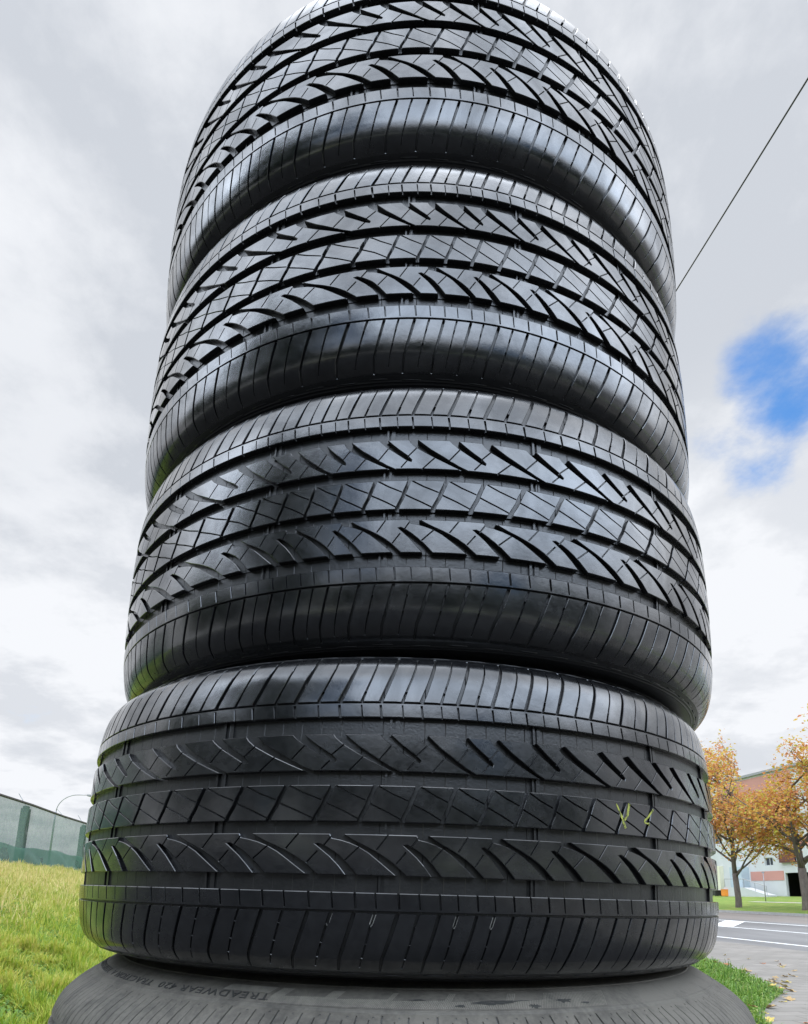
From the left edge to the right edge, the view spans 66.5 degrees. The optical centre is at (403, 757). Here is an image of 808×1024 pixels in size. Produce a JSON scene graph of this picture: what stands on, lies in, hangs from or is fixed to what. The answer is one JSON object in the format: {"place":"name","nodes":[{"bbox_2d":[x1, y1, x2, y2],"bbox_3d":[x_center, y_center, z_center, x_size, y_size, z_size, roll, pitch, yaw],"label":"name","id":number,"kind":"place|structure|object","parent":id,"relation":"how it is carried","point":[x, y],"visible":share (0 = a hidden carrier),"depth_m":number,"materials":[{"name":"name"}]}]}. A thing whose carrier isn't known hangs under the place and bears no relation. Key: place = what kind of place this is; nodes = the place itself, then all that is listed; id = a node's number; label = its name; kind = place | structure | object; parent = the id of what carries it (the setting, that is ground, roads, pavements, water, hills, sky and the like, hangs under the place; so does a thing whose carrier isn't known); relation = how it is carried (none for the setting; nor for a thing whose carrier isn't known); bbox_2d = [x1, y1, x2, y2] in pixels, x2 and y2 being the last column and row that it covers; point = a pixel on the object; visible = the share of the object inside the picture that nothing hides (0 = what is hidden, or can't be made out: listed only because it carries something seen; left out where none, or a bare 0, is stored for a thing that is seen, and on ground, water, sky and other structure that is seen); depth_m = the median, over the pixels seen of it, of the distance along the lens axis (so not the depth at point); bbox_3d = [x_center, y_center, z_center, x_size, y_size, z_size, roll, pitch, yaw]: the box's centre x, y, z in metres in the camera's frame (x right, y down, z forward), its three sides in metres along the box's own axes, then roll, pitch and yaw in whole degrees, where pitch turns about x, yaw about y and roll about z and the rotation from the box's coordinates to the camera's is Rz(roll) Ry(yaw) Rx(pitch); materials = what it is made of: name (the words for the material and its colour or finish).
{"place":"outdoors","nodes":[
{"label":"outdoors","id":0,"kind":"place"},
{"bbox_2d":[0,859,84,931],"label":"grass","id":1,"kind":"structure","parent":0,"point":[19,870],"depth_m":13.33,"materials":[{"name":"plant"}]},
{"bbox_2d":[0,880,807,1023],"bbox_3d":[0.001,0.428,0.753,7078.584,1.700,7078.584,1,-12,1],"label":"ground","id":2,"kind":"structure","parent":0,"point":[761,904],"depth_m":42.11,"materials":[{"name":"green plant"}]},
{"bbox_2d":[0,793,87,870],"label":"fence","id":3,"kind":"object","parent":2,"relation":"on","point":[31,833],"visible":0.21,"depth_m":21.11,"materials":[{"name":"metal"}]},
{"bbox_2d":[0,894,111,1020],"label":"clover","id":4,"kind":"object","parent":2,"relation":"on","point":[21,1012],"visible":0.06,"depth_m":6.17,"materials":[{"name":"green plant"}]},
{"bbox_2d":[0,877,116,1023],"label":"grass","id":5,"kind":"structure","parent":2,"relation":"on","point":[78,960],"depth_m":6.64,"materials":[{"name":"green plant"}]},
{"bbox_2d":[55,794,90,812],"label":"street lamp","id":6,"kind":"object","parent":2,"relation":"on","point":[65,798],"visible":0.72,"depth_m":46.36,"materials":[{"name":"metal"}]},
{"bbox_2d":[48,953,755,1023],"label":"car tire","id":7,"kind":"object","parent":2,"relation":"on","point":[117,988],"visible":0.53,"depth_m":0.48,"materials":[{"name":"rubber"}]},
{"bbox_2d":[79,657,718,981],"bbox_3d":[-0.004,0.115,0.822,0.750,0.262,0.750,0,-13,7],"label":"car tire","id":8,"kind":"object","parent":7,"relation":"on","point":[404,819],"visible":1,"depth_m":0.48,"materials":[{"name":"rubber"}]},
{"bbox_2d":[124,388,711,730],"bbox_3d":[0.017,-0.139,0.878,0.750,0.262,0.750,-8,-15,36],"label":"car tire","id":9,"kind":"object","parent":8,"relation":"on","point":[455,524],"visible":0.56,"depth_m":0.53,"materials":[{"name":"rubber"}]},
{"bbox_2d":[145,165,688,511],"bbox_3d":[0.017,-0.393,0.936,0.750,0.262,0.750,-3,-13,18],"label":"car tire","id":10,"kind":"object","parent":9,"relation":"on","point":[419,276],"visible":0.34,"depth_m":0.59,"materials":[{"name":"rubber"}]},
{"bbox_2d":[166,0,675,339],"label":"car tire","id":11,"kind":"object","parent":10,"relation":"on","point":[535,94],"visible":0.3,"depth_m":0.64,"materials":[{"name":"rubber"}]},
{"bbox_2d":[713,889,720,895],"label":"waste container","id":12,"kind":"object","parent":2,"relation":"on","point":[717,892],"visible":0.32,"depth_m":66.07,"materials":[{"name":"plastic"}]},
{"bbox_2d":[720,889,728,895],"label":"litter bin","id":13,"kind":"object","parent":2,"relation":"on","point":[724,892],"visible":0.95,"depth_m":64.77,"materials":[{"name":"orange plastic"}]},
{"bbox_2d":[691,956,786,1023],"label":"grass","id":14,"kind":"structure","parent":2,"relation":"on","point":[738,990],"depth_m":7.64,"materials":[{"name":"green plant"}]},
{"bbox_2d":[701,729,799,907],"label":"autumn tree","id":15,"kind":"object","parent":2,"relation":"on","point":[722,830],"visible":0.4,"depth_m":41.44,"materials":[{"name":"orange plant"}]},
{"bbox_2d":[708,727,807,909],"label":"autumn tree","id":16,"kind":"object","parent":2,"relation":"on","point":[772,807],"visible":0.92,"depth_m":36.69,"materials":[{"name":"orange plant"}]},
{"bbox_2d":[709,763,807,896],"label":"building","id":17,"kind":"structure","parent":2,"relation":"on","point":[781,877],"depth_m":62.78,"materials":[{"name":"white paint"}]},
{"bbox_2d":[765,858,772,865],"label":"window","id":18,"kind":"structure","parent":17,"relation":"in","point":[769,861],"depth_m":62.30,"materials":[{"name":"clear glass"}]},
{"bbox_2d":[719,910,807,916],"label":"kerb","id":19,"kind":"structure","parent":2,"relation":"on","point":[768,913],"depth_m":35.01,"materials":[{"name":"concrete"}]},
{"bbox_2d":[761,872,765,900],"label":"sign post","id":20,"kind":"object","parent":2,"relation":"on","point":[764,885],"visible":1,"depth_m":49.55,"materials":[{"name":"metal"}]},
{"bbox_2d":[793,703,807,730],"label":"autumn tree","id":21,"kind":"object","parent":2,"relation":"on","point":[801,717],"visible":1,"depth_m":33.23,"materials":[{"name":"orange plant"}]},
{"bbox_2d":[0,0,807,822],"label":"sky","id":22,"kind":"structure","parent":0,"point":[104,104],"materials":[{"name":"white"}]},
{"bbox_2d":[676,78,807,290],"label":"overhead cable","id":23,"kind":"object","parent":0,"point":[797,95],"visible":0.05,"depth_m":19.85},
{"bbox_2d":[707,941,807,1023],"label":"pavement","id":24,"kind":"structure","parent":0,"point":[795,1011],"depth_m":10.21,"materials":[{"name":"grey concrete"}]},
{"bbox_2d":[716,918,807,950],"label":"road","id":25,"kind":"structure","parent":0,"point":[767,935],"depth_m":19.78,"materials":[{"name":"grey asphalt"}]},
{"bbox_2d":[718,921,742,926],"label":"road hatching","id":26,"kind":"object","parent":25,"relation":"on","point":[729,923],"visible":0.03,"depth_m":26.22,"materials":[{"name":"paint"}]},
{"bbox_2d":[717,936,807,946],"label":"road line","id":27,"kind":"object","parent":25,"relation":"on","point":[763,941],"visible":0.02,"depth_m":16.88,"materials":[{"name":"paint"}]},
{"bbox_2d":[726,920,802,925],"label":"road line","id":28,"kind":"object","parent":25,"relation":"on","point":[769,923],"visible":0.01,"depth_m":26.19,"materials":[{"name":"paint"}]},
{"bbox_2d":[722,926,807,933],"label":"road line","id":29,"kind":"object","parent":25,"relation":"on","point":[762,929],"depth_m":22.32,"materials":[{"name":"paint"}]},
{"bbox_2d":[716,912,807,923],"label":"road shoulder","id":30,"kind":"object","parent":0,"point":[772,918],"visible":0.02,"depth_m":31.39}
]}

